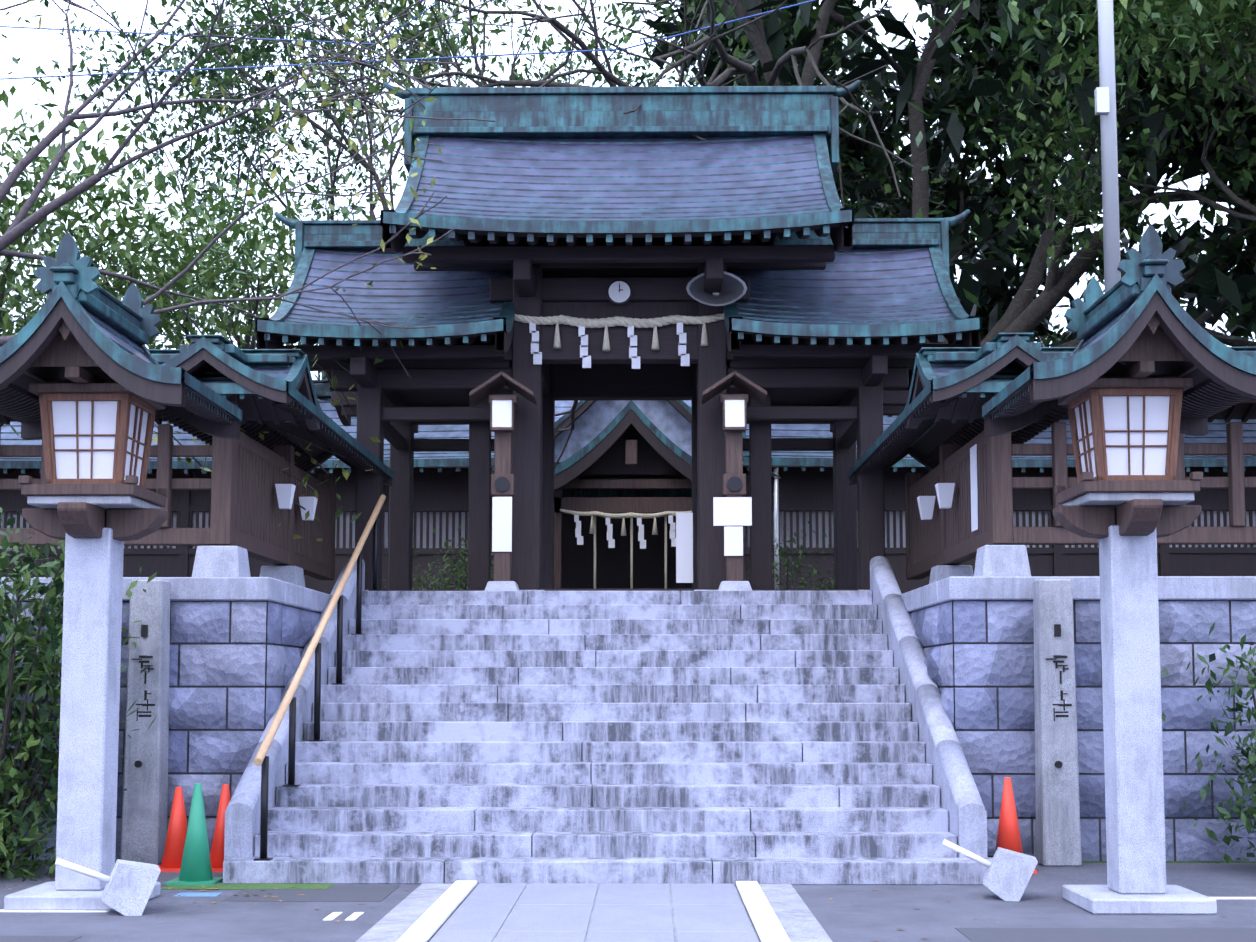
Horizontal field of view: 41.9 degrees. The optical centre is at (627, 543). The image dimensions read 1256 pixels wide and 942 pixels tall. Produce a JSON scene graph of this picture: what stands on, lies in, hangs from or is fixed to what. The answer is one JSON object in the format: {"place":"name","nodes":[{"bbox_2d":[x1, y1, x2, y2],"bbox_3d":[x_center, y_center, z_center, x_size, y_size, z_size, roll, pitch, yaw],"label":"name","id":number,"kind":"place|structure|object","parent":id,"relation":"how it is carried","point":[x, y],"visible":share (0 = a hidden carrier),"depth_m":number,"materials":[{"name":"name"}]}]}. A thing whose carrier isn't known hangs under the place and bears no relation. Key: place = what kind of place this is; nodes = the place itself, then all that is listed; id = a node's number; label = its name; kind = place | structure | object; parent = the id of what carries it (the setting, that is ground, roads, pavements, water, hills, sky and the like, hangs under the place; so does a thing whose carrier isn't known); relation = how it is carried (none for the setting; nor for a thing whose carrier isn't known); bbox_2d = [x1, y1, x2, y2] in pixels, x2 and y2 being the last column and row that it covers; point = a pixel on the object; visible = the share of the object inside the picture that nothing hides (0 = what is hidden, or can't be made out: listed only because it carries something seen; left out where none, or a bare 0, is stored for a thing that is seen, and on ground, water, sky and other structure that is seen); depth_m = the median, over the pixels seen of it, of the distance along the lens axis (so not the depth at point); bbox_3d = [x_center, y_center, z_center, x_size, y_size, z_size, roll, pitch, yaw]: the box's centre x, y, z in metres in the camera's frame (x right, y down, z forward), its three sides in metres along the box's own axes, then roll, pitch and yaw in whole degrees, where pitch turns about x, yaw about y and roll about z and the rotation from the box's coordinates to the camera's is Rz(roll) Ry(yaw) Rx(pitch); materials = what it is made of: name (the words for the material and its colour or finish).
{"place":"outdoors","nodes":[
{"label":"outdoors","id":0,"kind":"place"},
{"bbox_2d":[48,266,148,344],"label":"roof ridge","id":1,"kind":"structure","parent":0,"point":[101,303],"depth_m":11.31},
{"bbox_2d":[34,232,161,337],"bbox_3d":[-3.694,-1.764,11.507,0.432,0.468,1.440,0,-5,1],"label":"roof ornament","id":2,"kind":"object","parent":1,"relation":"on","point":[68,254],"visible":0.5,"depth_m":10.82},
{"bbox_2d":[0,394,236,545],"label":"front fence","id":3,"kind":"object","parent":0,"point":[164,450],"visible":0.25,"depth_m":14.66,"materials":[{"name":"brown wood"}]},
{"bbox_2d":[0,468,493,593],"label":"wooden wall","id":4,"kind":"structure","parent":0,"point":[444,490],"depth_m":28.06,"materials":[{"name":"brown wood"}]},
{"bbox_2d":[0,512,464,548],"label":"lattice fence","id":5,"kind":"object","parent":4,"relation":"attached to","point":[385,528],"depth_m":28.18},
{"bbox_2d":[0,398,493,460],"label":"corridor roof plates","id":6,"kind":"object","parent":4,"relation":"on","point":[10,436],"visible":0.08,"depth_m":28.31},
{"bbox_2d":[0,0,512,540],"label":"cherry tree","id":7,"kind":"object","parent":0,"point":[18,228],"depth_m":17.47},
{"bbox_2d":[210,431,335,579],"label":"wing wall","id":8,"kind":"structure","parent":0,"point":[247,513],"depth_m":16.19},
{"bbox_2d":[157,337,393,478],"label":"wing roof edges","id":9,"kind":"object","parent":8,"relation":"on","point":[231,362],"visible":0.33,"depth_m":14.06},
{"bbox_2d":[177,348,392,485],"bbox_3d":[-3.608,-1.184,16.972,1.440,0.480,5.850,0,-5,1],"label":"wing roof","id":10,"kind":"object","parent":8,"relation":"on","point":[201,361],"visible":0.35,"depth_m":14.51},
{"bbox_2d":[155,373,387,480],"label":"roof eaves","id":11,"kind":"object","parent":10,"relation":"attached to","point":[327,438],"visible":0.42,"depth_m":17.02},
{"bbox_2d":[274,212,533,274],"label":"roof ridge","id":12,"kind":"structure","parent":0,"point":[341,234],"depth_m":20.73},
{"bbox_2d":[0,0,816,79],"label":"wires","id":13,"kind":"object","parent":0,"point":[361,43],"visible":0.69,"depth_m":24.21,"materials":[{"name":"blue"}]},
{"bbox_2d":[154,0,664,219],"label":"tree","id":14,"kind":"object","parent":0,"point":[395,9],"depth_m":38.41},
{"bbox_2d":[430,883,758,941],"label":"paved path","id":15,"kind":"structure","parent":0,"point":[622,912],"depth_m":10.51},
{"bbox_2d":[383,80,860,173],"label":"roof ridge","id":16,"kind":"structure","parent":0,"point":[659,112],"depth_m":20.81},
{"bbox_2d":[554,440,691,588],"bbox_3d":[0.106,0.166,36.274,6.400,3.975,6.450,0,-5,1],"label":"inner gate frame","id":17,"kind":"object","parent":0,"point":[623,505],"visible":0.17,"depth_m":33.46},
{"bbox_2d":[554,409,691,489],"bbox_3d":[0.085,-1.717,34.657,3.800,1.765,3.220,0,-5,1],"label":"haiden porch roof wood","id":18,"kind":"object","parent":17,"relation":"on","point":[577,469],"visible":0.29,"depth_m":33.05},
{"bbox_2d":[555,400,691,461],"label":"roof","id":19,"kind":"structure","parent":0,"point":[666,418],"depth_m":34.07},
{"bbox_2d":[0,862,1255,941],"bbox_3d":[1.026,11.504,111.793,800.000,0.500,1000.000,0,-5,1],"label":"ground","id":20,"kind":"structure","parent":0,"point":[856,913],"depth_m":10.60,"materials":[{"name":"concrete"}]},
{"bbox_2d":[0,507,156,886],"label":"bush","id":21,"kind":"object","parent":20,"relation":"on","point":[45,658],"depth_m":12.75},
{"bbox_2d":[4,528,160,910],"bbox_3d":[-3.694,1.177,11.260,0.800,2.550,0.800,0,-5,1],"label":"lantern post","id":22,"kind":"object","parent":20,"relation":"on","point":[89,719],"visible":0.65,"depth_m":11.12,"materials":[{"name":"stone"}]},
{"bbox_2d":[22,502,168,541],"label":"lantern corbels","id":23,"kind":"object","parent":22,"relation":"on","point":[78,520],"visible":0.85,"depth_m":11.27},
{"bbox_2d":[18,475,168,506],"bbox_3d":[-3.694,-0.357,11.394,0.790,0.130,0.790,0,-5,1],"label":"lantern base","id":24,"kind":"object","parent":23,"relation":"on","point":[129,487],"visible":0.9,"depth_m":11.02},
{"bbox_2d":[39,393,155,487],"bbox_3d":[-3.694,-0.681,11.423,0.619,0.630,0.619,0,-5,1],"label":"lantern frame","id":25,"kind":"object","parent":22,"relation":"on","point":[125,401],"visible":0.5,"depth_m":11.15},
{"bbox_2d":[24,333,164,408],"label":"gable","id":26,"kind":"structure","parent":25,"relation":"on","point":[71,356],"depth_m":11.04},
{"bbox_2d":[0,298,239,439],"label":"lantern roof wood","id":27,"kind":"object","parent":26,"relation":"on","point":[14,367],"visible":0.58,"depth_m":10.72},
{"bbox_2d":[0,376,231,423],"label":"lantern roof rafters","id":28,"kind":"object","parent":27,"relation":"attached to","point":[19,404],"visible":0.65,"depth_m":11.53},
{"bbox_2d":[52,401,148,484],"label":"pane","id":29,"kind":"structure","parent":25,"relation":"in","point":[104,417],"depth_m":11.17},
{"bbox_2d":[0,280,241,422],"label":"lantern roof edges","id":30,"kind":"object","parent":25,"relation":"on","point":[154,370],"visible":0.58,"depth_m":10.69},
{"bbox_2d":[55,858,160,915],"bbox_3d":[-3.388,2.246,10.661,0.650,0.420,0.360,2,-5,-19],"label":"mallet","id":31,"kind":"object","parent":20,"relation":"on","point":[129,887],"visible":0.95,"depth_m":10.57,"materials":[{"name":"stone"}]},
{"bbox_2d":[120,579,170,864],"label":"pillar","id":32,"kind":"structure","parent":20,"relation":"on","point":[144,816],"depth_m":13.61,"materials":[{"name":"stone"}]},
{"bbox_2d":[0,602,320,859],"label":"retaining wall","id":33,"kind":"structure","parent":20,"relation":"on","point":[205,708],"depth_m":13.94,"materials":[{"name":"stone"}]},
{"bbox_2d":[7,601,317,859],"bbox_3d":[-9.399,3.267,33.142,13.060,2.200,38.380,0,-5,1],"label":"joint","id":34,"kind":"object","parent":20,"relation":"on","point":[187,772],"depth_m":13.99,"materials":[{"name":"grey"}]},
{"bbox_2d":[0,577,329,612],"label":"cap stones","id":35,"kind":"object","parent":34,"relation":"on","point":[269,589],"visible":0.42,"depth_m":14.01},
{"bbox_2d":[158,787,186,871],"bbox_3d":[-3.629,2.297,13.219,0.360,0.660,0.360,0,-5,1],"label":"red cone","id":36,"kind":"object","parent":20,"relation":"on","point":[174,845],"visible":0.75,"depth_m":13.14,"materials":[{"name":"red"}]},
{"bbox_2d":[165,783,222,884],"bbox_3d":[-3.240,2.179,12.321,0.360,0.740,0.360,0,-5,1],"label":"traffic cone","id":37,"kind":"object","parent":20,"relation":"on","point":[195,868],"visible":0.96,"depth_m":12.24,"materials":[{"name":"teal"}]},
{"bbox_2d":[224,557,364,860],"bbox_3d":[-2.958,1.355,15.075,0.210,2.861,4.842,0,-5,1],"label":"stringer","id":38,"kind":"object","parent":20,"relation":"on","point":[242,818],"visible":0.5,"depth_m":13.66,"materials":[{"name":"stone"}]},
{"bbox_2d":[396,881,790,941],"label":"white line","id":39,"kind":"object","parent":20,"relation":"on","point":[427,924],"depth_m":10.42,"materials":[{"name":"white paint"}]},
{"bbox_2d":[356,883,832,941],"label":"path border","id":40,"kind":"object","parent":20,"relation":"on","point":[797,919],"visible":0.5,"depth_m":10.54,"materials":[{"name":"stone"}]},
{"bbox_2d":[223,591,992,884],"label":"stairs","id":41,"kind":"structure","parent":20,"relation":"on","point":[791,694],"depth_m":14.03,"materials":[{"name":"stone"}]},
{"bbox_2d":[254,519,380,860],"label":"handrail posts","id":42,"kind":"object","parent":41,"relation":"on","point":[265,777],"visible":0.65,"depth_m":14.37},
{"bbox_2d":[254,495,385,765],"bbox_3d":[-2.719,0.562,15.082,0.064,2.684,5.597,0,-5,1],"label":"handrail","id":43,"kind":"object","parent":42,"relation":"on","point":[280,714],"visible":1,"depth_m":14.21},
{"bbox_2d":[870,556,987,857],"bbox_3d":[2.662,1.349,15.008,0.210,2.861,4.842,0,-5,1],"label":"stringer","id":44,"kind":"object","parent":41,"relation":"on","point":[961,802],"visible":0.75,"depth_m":14.03,"materials":[{"name":"stone"}]},
{"bbox_2d":[0,885,1255,941],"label":"asphalt patches","id":45,"kind":"object","parent":20,"relation":"on","point":[356,893],"visible":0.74,"depth_m":9.83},
{"bbox_2d":[942,839,1037,900],"bbox_3d":[2.526,2.302,11.461,0.646,0.453,0.360,-1,-5,11],"label":"mallet","id":46,"kind":"object","parent":20,"relation":"on","point":[1007,875],"visible":0.95,"depth_m":11.30,"materials":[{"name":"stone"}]},
{"bbox_2d":[1033,579,1081,866],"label":"pillar","id":47,"kind":"structure","parent":20,"relation":"on","point":[1058,836],"depth_m":13.51,"materials":[{"name":"stone"}]},
{"bbox_2d":[909,601,1255,860],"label":"retaining wall","id":48,"kind":"structure","parent":20,"relation":"on","point":[976,708],"depth_m":13.83,"materials":[{"name":"stone"}]},
{"bbox_2d":[911,600,1255,860],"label":"joint","id":49,"kind":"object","parent":20,"relation":"on","point":[1099,818],"depth_m":13.88,"materials":[{"name":"grey"}]},
{"bbox_2d":[901,576,1255,612],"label":"cap stones","id":50,"kind":"object","parent":49,"relation":"on","point":[948,589],"visible":0.52,"depth_m":13.91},
{"bbox_2d":[1062,525,1216,914],"bbox_3d":[3.404,1.161,11.075,0.800,2.550,0.800,0,-5,1],"label":"lantern post","id":51,"kind":"object","parent":20,"relation":"on","point":[1133,768],"visible":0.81,"depth_m":10.93,"materials":[{"name":"stone"}]},
{"bbox_2d":[1067,388,1182,483],"bbox_3d":[3.404,-0.697,11.238,0.619,0.630,0.619,0,-5,1],"label":"lantern frame","id":52,"kind":"object","parent":51,"relation":"on","point":[1094,396],"visible":0.65,"depth_m":10.96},
{"bbox_2d":[982,273,1255,418],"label":"lantern roof edges","id":53,"kind":"object","parent":52,"relation":"on","point":[1074,361],"visible":0.62,"depth_m":10.50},
{"bbox_2d":[984,291,1255,435],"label":"lantern roof wood","id":54,"kind":"object","parent":52,"relation":"on","point":[1048,393],"visible":0.46,"depth_m":10.53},
{"bbox_2d":[992,368,1247,419],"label":"lantern roof rafters","id":55,"kind":"object","parent":54,"relation":"attached to","point":[1207,398],"visible":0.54,"depth_m":11.34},
{"bbox_2d":[1075,396,1169,476],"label":"pane","id":56,"kind":"structure","parent":52,"relation":"in","point":[1156,412],"depth_m":10.98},
{"bbox_2d":[1058,326,1219,404],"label":"gable","id":57,"kind":"structure","parent":52,"relation":"on","point":[1147,349],"depth_m":10.90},
{"bbox_2d":[1053,499,1201,538],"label":"lantern corbels","id":58,"kind":"object","parent":51,"relation":"on","point":[1139,517],"visible":0.94,"depth_m":11.09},
{"bbox_2d":[1054,472,1202,503],"bbox_3d":[3.404,-0.373,11.209,0.790,0.130,0.790,0,-5,1],"label":"lantern base","id":59,"kind":"object","parent":58,"relation":"on","point":[1088,484],"visible":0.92,"depth_m":10.83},
{"bbox_2d":[1161,619,1255,868],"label":"bush","id":60,"kind":"object","parent":20,"relation":"on","point":[1250,791],"depth_m":13.09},
{"bbox_2d":[0,0,1255,379],"label":"sky","id":61,"kind":"structure","parent":0,"point":[19,42],"materials":[{"name":"white"}]},
{"bbox_2d":[579,424,685,478],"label":"gable","id":62,"kind":"structure","parent":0,"point":[652,463],"depth_m":33.81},
{"bbox_2d":[709,209,969,275],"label":"roof ridge","id":63,"kind":"structure","parent":0,"point":[894,232],"depth_m":20.65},
{"bbox_2d":[905,431,1012,579],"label":"wing wall","id":64,"kind":"structure","parent":0,"point":[944,537],"depth_m":16.19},
{"bbox_2d":[917,444,977,531],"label":"wing wall shades","id":65,"kind":"object","parent":64,"relation":"attached to","point":[944,492],"visible":0.95,"depth_m":16.19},
{"bbox_2d":[853,392,1067,479],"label":"wing roof rafters","id":66,"kind":"object","parent":64,"relation":"on","point":[899,443],"visible":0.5,"depth_m":16.77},
{"bbox_2d":[849,346,1038,484],"bbox_3d":[3.352,-1.191,16.888,1.440,0.480,5.850,0,-5,1],"label":"wing roof","id":67,"kind":"object","parent":66,"relation":"on","point":[942,431],"visible":0.35,"depth_m":15.12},
{"bbox_2d":[743,466,1255,593],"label":"wooden wall","id":68,"kind":"structure","parent":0,"point":[810,489],"depth_m":27.91,"materials":[{"name":"brown wood"}]},
{"bbox_2d":[743,416,1255,458],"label":"corridor roof plates","id":69,"kind":"object","parent":68,"relation":"on","point":[1216,431],"visible":0.06,"depth_m":28.15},
{"bbox_2d":[747,511,1255,547],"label":"slatted fence","id":70,"kind":"object","parent":68,"relation":"in","point":[904,525],"depth_m":28.07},
{"bbox_2d":[918,347,1255,363],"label":"roof","id":71,"kind":"structure","parent":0,"point":[950,355],"depth_m":14.59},
{"bbox_2d":[1077,259,1170,339],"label":"roof ridge","id":72,"kind":"structure","parent":0,"point":[1113,302],"depth_m":11.10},
{"bbox_2d":[1064,224,1184,332],"bbox_3d":[3.404,-1.781,11.322,0.432,0.468,1.440,0,-5,1],"label":"roof ornament","id":73,"kind":"object","parent":72,"relation":"on","point":[1150,246],"visible":0.46,"depth_m":10.63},
{"bbox_2d":[993,398,1255,544],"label":"front fence","id":74,"kind":"object","parent":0,"point":[1236,483],"visible":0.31,"depth_m":14.55,"materials":[{"name":"brown wood"}]},
{"bbox_2d":[907,370,1255,428],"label":"wooden fence roof","id":75,"kind":"object","parent":74,"relation":"on","point":[965,408],"visible":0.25,"depth_m":15.23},
{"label":"terrace","id":76,"kind":"structure","parent":0,"visible":0},
{"bbox_2d":[0,65,285,435],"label":"tree","id":77,"kind":"object","parent":76,"relation":"on","point":[47,236],"depth_m":24.40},
{"bbox_2d":[43,143,388,379],"bbox_3d":[-5.966,-2.681,29.677,9.562,8.664,10.289,0,-5,1],"label":"tree","id":78,"kind":"object","parent":76,"relation":"on","point":[250,256],"depth_m":27.88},
{"bbox_2d":[192,546,304,586],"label":"stone base blocks","id":79,"kind":"structure","parent":76,"relation":"on","point":[221,561],"depth_m":14.50,"materials":[{"name":"stone"}]},
{"bbox_2d":[12,0,599,344],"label":"tree","id":80,"kind":"object","parent":76,"relation":"on","point":[255,52],"depth_m":43.84,"materials":[{"name":"plant"}]},
{"bbox_2d":[562,489,691,588],"bbox_3d":[0.141,0.541,39.127,16.000,3.725,6.700,0,-5,1],"label":"shrine entrance","id":81,"kind":"object","parent":76,"relation":"on","point":[612,568],"visible":0.07,"depth_m":35.79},
{"bbox_2d":[458,4,936,199],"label":"tree","id":82,"kind":"object","parent":76,"relation":"on","point":[620,75],"visible":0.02,"depth_m":50.84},
{"bbox_2d":[280,0,1255,574],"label":"camphor tree","id":83,"kind":"object","parent":76,"relation":"on","point":[873,193],"depth_m":29.66,"materials":[{"name":"plant"}]},
{"bbox_2d":[929,545,1030,583],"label":"stone base blocks","id":84,"kind":"structure","parent":76,"relation":"on","point":[1002,560],"depth_m":14.41,"materials":[{"name":"stone"}]},
{"bbox_2d":[848,335,1067,477],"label":"wing roof edges","id":85,"kind":"object","parent":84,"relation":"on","point":[987,361],"visible":0.48,"depth_m":13.97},
{"bbox_2d":[743,431,1255,466],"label":"corridor roof edges","id":86,"kind":"object","parent":76,"relation":"on","point":[1015,462],"visible":0.04,"depth_m":26.91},
{"bbox_2d":[1094,0,1120,292],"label":"flag pole","id":87,"kind":"object","parent":76,"relation":"on","point":[1105,100],"visible":0.48,"depth_m":16.05,"materials":[{"name":"silver metal"}]},
{"bbox_2d":[963,0,1255,289],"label":"tree","id":88,"kind":"object","parent":76,"relation":"on","point":[1184,35],"depth_m":22.13,"materials":[{"name":"plant"}]},
{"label":"landing paving","id":89,"kind":"structure","parent":0,"visible":0},
{"bbox_2d":[469,372,536,580],"bbox_3d":[-1.417,-0.728,18.627,0.720,2.361,0.640,0,-5,1],"label":"wooden post","id":90,"kind":"object","parent":89,"relation":"on","point":[488,389],"visible":0.73,"depth_m":18.54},
{"bbox_2d":[355,266,884,589],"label":"gate pillars","id":91,"kind":"structure","parent":89,"relation":"on","point":[533,452],"depth_m":19.31,"materials":[{"name":"wood"}]},
{"bbox_2d":[256,325,512,425],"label":"roof eaves","id":92,"kind":"object","parent":91,"relation":"on","point":[502,337],"visible":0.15,"depth_m":18.45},
{"bbox_2d":[284,249,508,325],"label":"gate roof plates","id":93,"kind":"object","parent":92,"relation":"on","point":[443,297],"visible":0.42,"depth_m":19.88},
{"bbox_2d":[255,245,523,337],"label":"gate roof edges","id":94,"kind":"object","parent":91,"relation":"on","point":[274,323],"visible":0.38,"depth_m":18.11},
{"bbox_2d":[380,133,853,232],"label":"gate roof edges","id":95,"kind":"object","parent":91,"relation":"on","point":[837,213],"visible":0.33,"depth_m":17.84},
{"bbox_2d":[350,257,887,449],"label":"brackets","id":96,"kind":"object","parent":91,"relation":"attached to","point":[363,371],"depth_m":18.91,"materials":[{"name":"brown wood"}]},
{"bbox_2d":[395,302,847,405],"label":"gate panels","id":97,"kind":"object","parent":96,"relation":"attached to","point":[607,310],"visible":0.04,"depth_m":19.48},
{"bbox_2d":[277,245,961,416],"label":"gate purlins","id":98,"kind":"object","parent":91,"relation":"on","point":[633,258],"visible":0.44,"depth_m":18.64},
{"bbox_2d":[264,332,511,367],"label":"gate roof rafters","id":99,"kind":"object","parent":98,"relation":"on","point":[377,343],"visible":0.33,"depth_m":18.25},
{"bbox_2d":[382,222,852,276],"bbox_3d":[-0.084,-4.101,20.864,5.120,2.295,5.900,0,-5,1],"label":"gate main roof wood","id":100,"kind":"object","parent":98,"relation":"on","point":[841,235],"visible":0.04,"depth_m":18.46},
{"bbox_2d":[408,135,829,220],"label":"gate main roof plates","id":101,"kind":"object","parent":100,"relation":"on","point":[614,179],"visible":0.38,"depth_m":20.05,"materials":[{"name":"metal"}]},
{"bbox_2d":[515,313,723,327],"bbox_3d":[-0.067,-2.598,19.275,2.828,0.286,0.121,0,-5,1],"label":"shimenawa rope","id":102,"kind":"object","parent":91,"relation":"attached to","point":[617,321],"visible":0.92,"depth_m":19.24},
{"bbox_2d":[529,322,708,368],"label":"paper streamers","id":103,"kind":"object","parent":102,"relation":"hanging from","point":[586,358],"visible":0.85,"depth_m":19.23,"materials":[{"name":"white paper"}]},
{"bbox_2d":[332,277,908,591],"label":"wooden beams","id":104,"kind":"structure","parent":91,"relation":"attached to","point":[661,373],"depth_m":19.36,"materials":[{"name":"brown wood"}]},
{"bbox_2d":[676,497,751,582],"bbox_3d":[0.893,-0.026,18.964,0.390,0.890,1.446,3,-6,-27],"label":"gate notice","id":105,"kind":"object","parent":91,"relation":"attached to","point":[732,516],"visible":0.98,"depth_m":18.45,"materials":[{"name":"white paper"}]},
{"bbox_2d":[719,244,981,336],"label":"gate roof edges","id":106,"kind":"object","parent":91,"relation":"on","point":[963,321],"visible":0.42,"depth_m":18.04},
{"bbox_2d":[726,322,980,389],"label":"roof eaves","id":107,"kind":"object","parent":91,"relation":"on","point":[970,338],"visible":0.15,"depth_m":18.41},
{"bbox_2d":[729,247,954,324],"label":"gate roof plates","id":108,"kind":"object","parent":107,"relation":"on","point":[878,286],"visible":0.35,"depth_m":19.82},
{"bbox_2d":[701,371,766,580],"bbox_3d":[1.202,-0.731,18.596,0.720,2.361,0.640,0,-5,1],"label":"wooden lantern post","id":109,"kind":"object","parent":89,"relation":"on","point":[734,456],"visible":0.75,"depth_m":18.51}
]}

